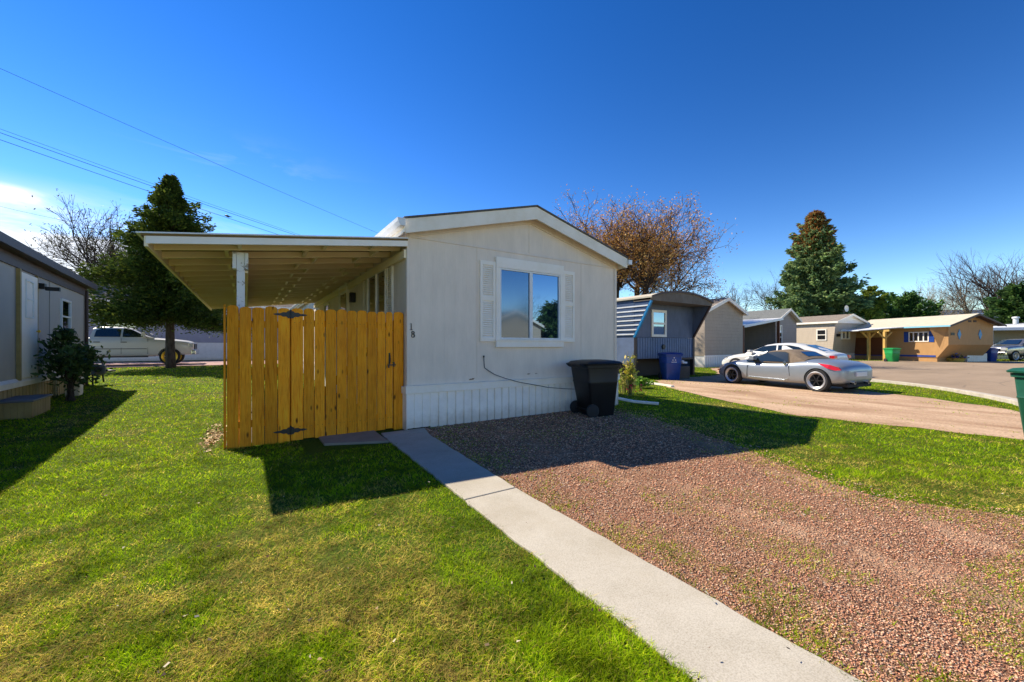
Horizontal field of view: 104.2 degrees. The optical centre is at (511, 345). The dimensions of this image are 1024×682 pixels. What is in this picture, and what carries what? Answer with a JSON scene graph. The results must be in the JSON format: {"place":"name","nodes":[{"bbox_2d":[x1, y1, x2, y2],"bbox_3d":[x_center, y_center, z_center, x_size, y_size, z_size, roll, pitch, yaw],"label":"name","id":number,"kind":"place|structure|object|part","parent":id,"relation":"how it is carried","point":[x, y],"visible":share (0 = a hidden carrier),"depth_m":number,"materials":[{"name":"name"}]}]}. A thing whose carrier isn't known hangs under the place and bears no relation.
{"place":"outdoors","nodes":[
{"label":"outdoors","id":0,"kind":"place"},
{"bbox_2d":[2,140,274,233],"bbox_3d":[-20.746,-8.894,22.579,0.024,2.360,19.086,0,0,33],"label":"overhead wire","id":1,"kind":"object","parent":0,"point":[117,180],"visible":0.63,"depth_m":21.03,"materials":[{"name":"black metal"}]},
{"bbox_2d":[2,133,294,234],"bbox_3d":[-20.049,-8.991,22.399,0.024,2.603,20.109,0,0,35],"label":"overhead wire","id":2,"kind":"object","parent":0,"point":[130,178],"visible":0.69,"depth_m":20.98,"materials":[{"name":"black"}]},
{"bbox_2d":[1,129,298,234],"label":"overhead wire","id":3,"kind":"object","parent":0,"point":[132,176],"visible":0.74,"depth_m":21.03,"materials":[{"name":"black"}]},
{"bbox_2d":[94,360,277,366],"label":"back road","id":4,"kind":"structure","parent":0,"point":[145,364],"depth_m":23.15,"materials":[{"name":"grey concrete"}]},
{"bbox_2d":[89,327,198,363],"bbox_3d":[-20.921,0.044,21.390,6.405,2.052,2.457,0,0,-34],"label":"pickup truck","id":5,"kind":"object","parent":4,"relation":"on","point":[122,343],"visible":0.4,"depth_m":20.90,"materials":[{"name":"white paint"}]},
{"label":"window","id":6,"kind":"part","parent":5,"relation":"part of","materials":[{"name":"blue glass"}]},
{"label":"window","id":7,"kind":"part","parent":5,"relation":"part of","materials":[{"name":"black glass"}]},
{"bbox_2d":[0,68,376,232],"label":"overhead wire","id":8,"kind":"object","parent":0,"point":[170,143],"visible":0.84,"depth_m":18.50,"materials":[{"name":"black metal"}]},
{"bbox_2d":[226,393,385,444],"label":"patio ground","id":9,"kind":"structure","parent":0,"point":[303,416],"depth_m":7.47,"materials":[{"name":"brown concrete"}]},
{"bbox_2d":[135,231,408,309],"bbox_3d":[-5.639,-0.165,9.410,3.088,2.970,9.985,0,0,-34],"label":"carport","id":10,"kind":"object","parent":9,"relation":"on","point":[210,271],"visible":0.83,"depth_m":6.41,"materials":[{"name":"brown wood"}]},
{"bbox_2d":[0,359,1023,681],"bbox_3d":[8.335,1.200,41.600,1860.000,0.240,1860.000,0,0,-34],"label":"ground","id":11,"kind":"structure","parent":0,"point":[312,445],"depth_m":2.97,"materials":[{"name":"plant"}]},
{"bbox_2d":[0,394,52,419],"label":"step box","id":12,"kind":"object","parent":11,"relation":"on","point":[23,406],"visible":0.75,"depth_m":7.13,"materials":[{"name":"grey concrete"}]},
{"bbox_2d":[0,231,97,399],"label":"neighbour home","id":13,"kind":"object","parent":11,"relation":"on","point":[42,296],"visible":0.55,"depth_m":8.37,"materials":[{"name":"grey"}]},
{"bbox_2d":[16,268,40,380],"bbox_3d":[-10.031,-0.405,8.285,0.130,2.210,1.124,0,0,-38],"label":"door","id":14,"kind":"structure","parent":13,"relation":"in","point":[27,331],"depth_m":8.15,"materials":[{"name":"white wood"}]},
{"bbox_2d":[60,298,71,329],"bbox_3d":[-11.829,-0.750,10.563,0.065,0.900,0.911,0,0,-38],"label":"window","id":15,"kind":"structure","parent":13,"relation":"in","point":[65,305],"depth_m":10.57,"materials":[{"name":"white metal"}]},
{"bbox_2d":[30,324,112,400],"bbox_3d":[-10.179,0.401,9.285,1.305,1.749,2.037,0,0,-34],"label":"leafy bush","id":16,"kind":"object","parent":11,"relation":"on","point":[67,362],"visible":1,"depth_m":8.94,"materials":[{"name":"green plant"}]},
{"bbox_2d":[65,377,83,396],"bbox_3d":[-11.052,1.045,10.061,0.280,0.450,0.440,0,0,-38],"label":"utility cabinet","id":17,"kind":"object","parent":11,"relation":"on","point":[80,390],"visible":0.33,"depth_m":9.96,"materials":[{"name":"grey metal"}]},
{"bbox_2d":[24,189,136,282],"bbox_3d":[-28.945,-5.114,29.456,9.157,12.568,10.900,0,0,15],"label":"bare tree","id":18,"kind":"object","parent":11,"relation":"on","point":[92,259],"visible":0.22,"depth_m":27.59,"materials":[{"name":"brown plant"}]},
{"bbox_2d":[91,362,115,384],"bbox_3d":[-12.704,0.839,12.355,0.610,0.921,0.300,0,0,-38],"label":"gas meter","id":19,"kind":"object","parent":11,"relation":"on","point":[103,369],"visible":0.52,"depth_m":12.30,"materials":[{"name":"grey metal"}]},
{"bbox_2d":[74,173,251,367],"bbox_3d":[-16.798,-3.567,19.618,7.187,9.758,7.092,0,0,-34],"label":"spruce tree","id":20,"kind":"object","parent":11,"relation":"on","point":[158,292],"visible":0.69,"depth_m":18.27,"materials":[{"name":"green plant"}]},
{"bbox_2d":[87,280,293,361],"bbox_3d":[-30.735,-1.755,26.387,30.400,5.950,5.410,0,0,-34],"label":"home","id":21,"kind":"object","parent":11,"relation":"on","point":[210,348],"visible":0.01,"depth_m":28.80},
{"bbox_2d":[107,323,135,328],"bbox_3d":[-25.971,-1.680,26.541,1.400,1.200,0.065,0,0,-34],"label":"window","id":22,"kind":"structure","parent":21,"relation":"in","point":[122,323],"depth_m":26.56,"materials":[{"name":"glass"}]},
{"bbox_2d":[192,424,226,452],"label":"bark mulch","id":23,"kind":"object","parent":11,"relation":"on","point":[216,434],"visible":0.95,"depth_m":5.55,"materials":[{"name":"wood"}]},
{"bbox_2d":[223,304,402,449],"bbox_3d":[-2.714,0.425,5.718,2.304,1.890,0.157,0,0,-34],"label":"wooden fence","id":24,"kind":"object","parent":11,"relation":"on","point":[240,372],"visible":0.96,"depth_m":5.24,"materials":[{"name":"brown wood"}]},
{"bbox_2d":[274,308,395,440],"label":"wooden gate","id":25,"kind":"structure","parent":24,"relation":"attached to","point":[358,380],"depth_m":5.78,"materials":[{"name":"brown wood"}]},
{"bbox_2d":[319,429,388,445],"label":"threshold slab","id":26,"kind":"structure","parent":11,"relation":"on","point":[369,437],"depth_m":5.51,"materials":[{"name":"grey concrete"}]},
{"bbox_2d":[289,205,658,429],"bbox_3d":[-4.795,-0.609,15.586,5.630,3.918,20.441,0,0,-34],"label":"mobile home","id":27,"kind":"object","parent":11,"relation":"on","point":[509,312],"visible":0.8,"depth_m":7.10,"materials":[{"name":"beige"}]},
{"bbox_2d":[324,302,329,342],"bbox_3d":[-5.681,-0.680,12.257,0.065,1.200,0.800,0,0,-34],"label":"window","id":28,"kind":"structure","parent":27,"relation":"in","point":[326,306],"depth_m":12.48,"materials":[{"name":"white glass"}]},
{"bbox_2d":[339,283,349,311],"bbox_3d":[-4.232,-0.440,10.038,0.070,2.120,1.020,0,0,-34],"label":"door","id":29,"kind":"structure","parent":27,"relation":"in","point":[347,291],"depth_m":9.62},
{"bbox_2d":[367,269,385,342],"bbox_3d":[-2.576,-0.715,7.596,0.065,1.370,1.300,0,0,-34],"label":"window","id":30,"kind":"structure","parent":27,"relation":"in","point":[376,284],"depth_m":7.56,"materials":[{"name":"white glass"}]},
{"bbox_2d":[495,256,564,346],"bbox_3d":[0.365,-0.764,7.470,1.610,1.602,0.069,0,0,-34],"label":"window","id":31,"kind":"structure","parent":27,"relation":"in","point":[529,294],"depth_m":7.44,"materials":[{"name":"white metal"}]},
{"bbox_2d":[13,398,1020,679],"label":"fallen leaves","id":32,"kind":"object","parent":11,"relation":"on","point":[339,584],"visible":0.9,"depth_m":1.90,"materials":[{"name":"plant"}]},
{"bbox_2d":[381,428,860,681],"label":"walkway","id":33,"kind":"structure","parent":11,"relation":"on","point":[687,625],"depth_m":2.13,"materials":[{"name":"concrete"}]},
{"bbox_2d":[618,367,635,393],"bbox_3d":[3.084,0.960,10.900,0.696,0.724,0.653,0,0,-34],"label":"garden plant","id":34,"kind":"object","parent":11,"relation":"on","point":[623,380],"visible":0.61,"depth_m":10.85,"materials":[{"name":"green plant"}]},
{"bbox_2d":[622,351,642,395],"bbox_3d":[3.086,0.734,10.458,0.428,1.175,0.603,0,0,-42],"label":"garden plant","id":35,"kind":"object","parent":11,"relation":"on","point":[630,375],"visible":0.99,"depth_m":10.38,"materials":[{"name":"green plant"}]},
{"bbox_2d":[634,376,653,388],"bbox_3d":[3.928,1.127,12.229,0.914,0.395,0.685,0,0,0],"label":"garden plant","id":36,"kind":"object","parent":11,"relation":"on","point":[639,380],"visible":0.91,"depth_m":12.05,"materials":[{"name":"green plant"}]},
{"bbox_2d":[554,184,742,300],"bbox_3d":[9.709,-5.482,33.283,16.111,14.052,16.562,0,0,17],"label":"bare tree","id":37,"kind":"object","parent":11,"relation":"on","point":[651,265],"visible":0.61,"depth_m":28.87,"materials":[{"name":"brown plant"}]},
{"bbox_2d":[647,382,673,386],"bbox_3d":[4.792,1.280,13.199,0.120,0.050,1.547,0,0,-17],"label":"lumber plank","id":38,"kind":"object","parent":11,"relation":"on","point":[661,384],"visible":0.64,"depth_m":12.78,"materials":[{"name":"white wood"}]},
{"bbox_2d":[617,291,713,377],"bbox_3d":[2.483,-0.417,22.562,4.110,3.475,16.000,0,0,-34],"label":"blue trailer","id":39,"kind":"object","parent":11,"relation":"on","point":[650,327],"visible":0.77,"depth_m":16.27,"materials":[{"name":"blue metal"}]},
{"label":"window","id":40,"kind":"part","parent":39,"relation":"part of","materials":[{"name":"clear glass"}]},
{"bbox_2d":[416,407,1023,681],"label":"gravel drive","id":41,"kind":"structure","parent":11,"relation":"on","point":[839,549],"depth_m":2.72,"materials":[{"name":"brown gravel"}]},
{"bbox_2d":[566,359,622,417],"bbox_3d":[1.533,0.797,7.544,0.886,1.045,0.710,0,0,-22],"label":"wheeled bin","id":42,"kind":"object","parent":41,"relation":"on","point":[595,381],"visible":0.96,"depth_m":7.31,"materials":[{"name":"black plastic"}]},
{"bbox_2d":[695,297,747,367],"bbox_3d":[8.523,-0.765,31.758,4.690,4.370,17.430,0,0,-34],"label":"beige home","id":43,"kind":"object","parent":11,"relation":"on","point":[719,338],"visible":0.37,"depth_m":24.41,"materials":[{"name":"beige paint"}]},
{"bbox_2d":[712,285,758,310],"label":"bare tree","id":44,"kind":"object","parent":11,"relation":"on","point":[738,300],"visible":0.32,"depth_m":60.32,"materials":[{"name":"brown plant"}]},
{"bbox_2d":[737,267,786,310],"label":"bare tree","id":45,"kind":"object","parent":11,"relation":"on","point":[762,297],"visible":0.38,"depth_m":65.39,"materials":[{"name":"brown plant"}]},
{"bbox_2d":[743,318,783,352],"bbox_3d":[16.580,-0.460,35.175,6.220,3.560,10.635,0,0,-34],"label":"metal awning","id":46,"kind":"object","parent":11,"relation":"on","point":[749,322],"visible":0.38,"depth_m":31.72,"materials":[{"name":"white metal"}]},
{"bbox_2d":[743,308,801,350],"bbox_3d":[20.241,-0.855,39.059,4.410,4.550,12.530,0,0,-34],"label":"mobile home","id":47,"kind":"object","parent":11,"relation":"on","point":[757,336],"visible":0.14,"depth_m":34.28,"materials":[{"name":"grey"}]},
{"bbox_2d":[780,325,781,342],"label":"window","id":48,"kind":"structure","parent":47,"relation":"in","point":[780,325],"depth_m":33.55,"materials":[{"name":"white glass"}]},
{"bbox_2d":[765,210,876,319],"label":"spruce tree","id":49,"kind":"object","parent":11,"relation":"on","point":[812,282],"visible":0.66,"depth_m":52.77,"materials":[{"name":"green plant"}]},
{"bbox_2d":[797,305,868,358],"bbox_3d":[29.013,-1.160,42.308,4.710,5.160,12.430,0,0,-22],"label":"mobile home","id":50,"kind":"object","parent":11,"relation":"on","point":[822,331],"visible":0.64,"depth_m":37.06,"materials":[{"name":"beige"}]},
{"bbox_2d":[816,329,826,340],"bbox_3d":[28.788,-0.955,37.086,0.065,1.050,0.850,0,0,-22],"label":"window","id":51,"kind":"structure","parent":50,"relation":"in","point":[821,334],"depth_m":37.08,"materials":[{"name":"white glass"}]},
{"bbox_2d":[841,329,849,338],"bbox_3d":[30.650,-0.980,36.645,1.200,0.900,0.140,0,0,-22],"label":"window","id":52,"kind":"structure","parent":50,"relation":"in","point":[846,335],"depth_m":36.61,"materials":[{"name":"white glass"}]},
{"bbox_2d":[654,368,1023,439],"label":"dirt drive","id":53,"kind":"structure","parent":11,"relation":"on","point":[891,409],"depth_m":8.53,"materials":[{"name":"beige concrete"}]},
{"bbox_2d":[657,352,683,379],"bbox_3d":[6.063,0.797,15.343,0.710,1.045,0.886,0,0,-4],"label":"wheeled bin","id":54,"kind":"object","parent":53,"relation":"on","point":[670,365],"visible":0.98,"depth_m":15.01,"materials":[{"name":"blue plastic"}]},
{"bbox_2d":[679,360,689,378],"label":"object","id":55,"kind":"object","parent":53,"relation":"on","point":[684,372],"visible":0.4,"depth_m":15.53,"materials":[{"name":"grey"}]},
{"bbox_2d":[722,343,850,364],"bbox_3d":[12.308,0.605,18.411,2.160,1.430,4.837,0,0,-32],"label":"saloon car","id":56,"kind":"object","parent":53,"relation":"on","point":[830,353],"visible":0.27,"depth_m":17.52,"materials":[{"name":"white paint"}]},
{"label":"window","id":57,"kind":"part","parent":56,"relation":"part of","materials":[{"name":"black glass"}]},
{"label":"window","id":58,"kind":"part","parent":56,"relation":"part of","materials":[{"name":"black glass"}]},
{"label":"rear window","id":59,"kind":"part","parent":56,"relation":"part of","materials":[{"name":"blue glass"}]},
{"bbox_2d":[718,349,871,391],"bbox_3d":[8.846,0.725,12.871,1.843,1.190,4.088,0,0,-24],"label":"convertible car","id":60,"kind":"object","parent":53,"relation":"on","point":[814,371],"visible":1,"depth_m":11.86,"materials":[{"name":"silver metal"}]},
{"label":"window","id":61,"kind":"part","parent":60,"relation":"part of","materials":[{"name":"grey glass"}]},
{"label":"rear window","id":62,"kind":"part","parent":60,"relation":"part of","materials":[{"name":"blue glass"}]},
{"bbox_2d":[841,302,885,320],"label":"conifer bush","id":63,"kind":"object","parent":11,"relation":"on","point":[868,314],"visible":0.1,"depth_m":50.74,"materials":[{"name":"green plant"}]},
{"bbox_2d":[839,327,902,360],"bbox_3d":[30.922,-0.100,35.673,1.980,2.840,5.800,0,0,-9],"label":"ochre carport","id":64,"kind":"object","parent":11,"relation":"on","point":[884,336],"visible":0.88,"depth_m":34.65,"materials":[{"name":"yellow wood"}]},
{"bbox_2d":[859,285,893,318],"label":"spruce tree","id":65,"kind":"object","parent":11,"relation":"on","point":[881,299],"visible":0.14,"depth_m":55.11,"materials":[{"name":"green plant"}]},
{"bbox_2d":[881,290,944,318],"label":"conifer bush","id":66,"kind":"object","parent":11,"relation":"on","point":[905,304],"visible":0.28,"depth_m":54.34,"materials":[{"name":"green plant"}]},
{"bbox_2d":[919,310,932,316],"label":"conifer bush","id":67,"kind":"object","parent":11,"relation":"on","point":[925,312],"visible":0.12,"depth_m":53.28,"materials":[{"name":"green plant"}]},
{"bbox_2d":[854,313,1006,361],"bbox_3d":[34.889,-0.505,34.227,5.350,3.850,7.920,0,0,-9],"label":"ochre home","id":68,"kind":"object","parent":11,"relation":"on","point":[942,338],"visible":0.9,"depth_m":31.68,"materials":[{"name":"paint"}]},
{"bbox_2d":[854,337,882,354],"bbox_3d":[32.432,0.095,36.322,0.028,1.550,2.600,0,0,-9],"label":"door","id":69,"kind":"structure","parent":68,"relation":"in","point":[860,343],"depth_m":36.01,"materials":[{"name":"brown wood"}]},
{"bbox_2d":[908,332,928,341],"bbox_3d":[33.062,-0.680,32.421,0.070,0.800,1.400,0,0,-9],"label":"window","id":70,"kind":"structure","parent":68,"relation":"in","point":[912,336],"depth_m":32.40,"materials":[{"name":"white glass"}]},
{"bbox_2d":[870,379,1018,406],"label":"kerb","id":71,"kind":"structure","parent":11,"relation":"on","point":[1009,400],"depth_m":10.75,"materials":[{"name":"concrete"}]},
{"bbox_2d":[899,278,999,315],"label":"bare tree","id":72,"kind":"object","parent":11,"relation":"on","point":[945,309],"visible":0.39,"depth_m":60.47,"materials":[{"name":"brown plant"}]},
{"bbox_2d":[922,248,1023,303],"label":"bare tree","id":73,"kind":"object","parent":11,"relation":"on","point":[994,273],"visible":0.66,"depth_m":59.56,"materials":[{"name":"brown plant"}]},
{"bbox_2d":[931,256,1018,313],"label":"bare tree","id":74,"kind":"object","parent":11,"relation":"on","point":[960,286],"visible":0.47,"depth_m":60.84,"materials":[{"name":"brown plant"}]},
{"bbox_2d":[946,253,1023,313],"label":"bare tree","id":75,"kind":"object","parent":11,"relation":"on","point":[987,294],"visible":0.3,"depth_m":61.54,"materials":[{"name":"brown plant"}]},
{"bbox_2d":[986,348,999,360],"bbox_3d":[38.914,0.766,32.545,0.753,1.108,0.939,0,0,-4],"label":"wheeled bin","id":76,"kind":"object","parent":11,"relation":"on","point":[992,353],"visible":0.48,"depth_m":32.19,"materials":[{"name":"blue plastic"}]},
{"bbox_2d":[982,281,1023,323],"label":"spruce tree","id":77,"kind":"object","parent":11,"relation":"on","point":[1008,307],"visible":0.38,"depth_m":49.93,"materials":[{"name":"green plant"}]},
{"bbox_2d":[993,316,1023,358],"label":"grey home","id":78,"kind":"object","parent":11,"relation":"on","point":[998,335],"visible":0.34,"depth_m":37.54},
{"bbox_2d":[993,324,1023,329],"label":"white awning","id":79,"kind":"object","parent":78,"relation":"attached to","point":[1014,327],"visible":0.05,"depth_m":35.66,"materials":[{"name":"metal"}]},
{"bbox_2d":[1006,367,1023,433],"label":"wheeled bin","id":80,"kind":"object","parent":11,"relation":"on","point":[1017,374],"visible":1,"depth_m":5.17,"materials":[{"name":"green plastic"}]},
{"bbox_2d":[0,0,1023,310],"label":"sky","id":81,"kind":"structure","parent":0,"point":[901,122],"materials":[{"name":"blue"}]},
{"bbox_2d":[858,361,1023,398],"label":"road","id":82,"kind":"structure","parent":0,"point":[992,377],"depth_m":17.75,"materials":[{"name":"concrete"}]},
{"bbox_2d":[883,348,900,361],"bbox_3d":[30.126,0.766,31.645,0.753,1.108,0.939,0,0,-4],"label":"wheeled bin","id":83,"kind":"object","parent":82,"relation":"on","point":[892,354],"visible":1,"depth_m":31.32,"materials":[{"name":"green plastic"}]},
{"bbox_2d":[946,353,968,361],"bbox_3d":[34.668,0.943,31.234,1.595,0.754,1.290,0,0,10],"label":"planter","id":84,"kind":"object","parent":82,"relation":"on","point":[957,358],"visible":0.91,"depth_m":30.93,"materials":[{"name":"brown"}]},
{"bbox_2d":[965,353,986,361],"bbox_3d":[36.933,0.990,31.990,2.000,0.660,0.620,0,0,-10],"label":"plank box","id":85,"kind":"object","parent":82,"relation":"on","point":[975,358],"visible":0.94,"depth_m":31.67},
{"bbox_2d":[991,338,1023,360],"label":"pickup truck","id":86,"kind":"object","parent":82,"relation":"on","point":[1012,349],"visible":0.62,"depth_m":33.39,"materials":[{"name":"grey paint"}]},
{"bbox_2d":[935,310,994,319],"bbox_3d":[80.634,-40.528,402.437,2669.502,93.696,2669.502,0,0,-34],"label":"hills","id":87,"kind":"structure","parent":0,"point":[958,312],"depth_m":847.33,"materials":[{"name":"grey"}]}
]}

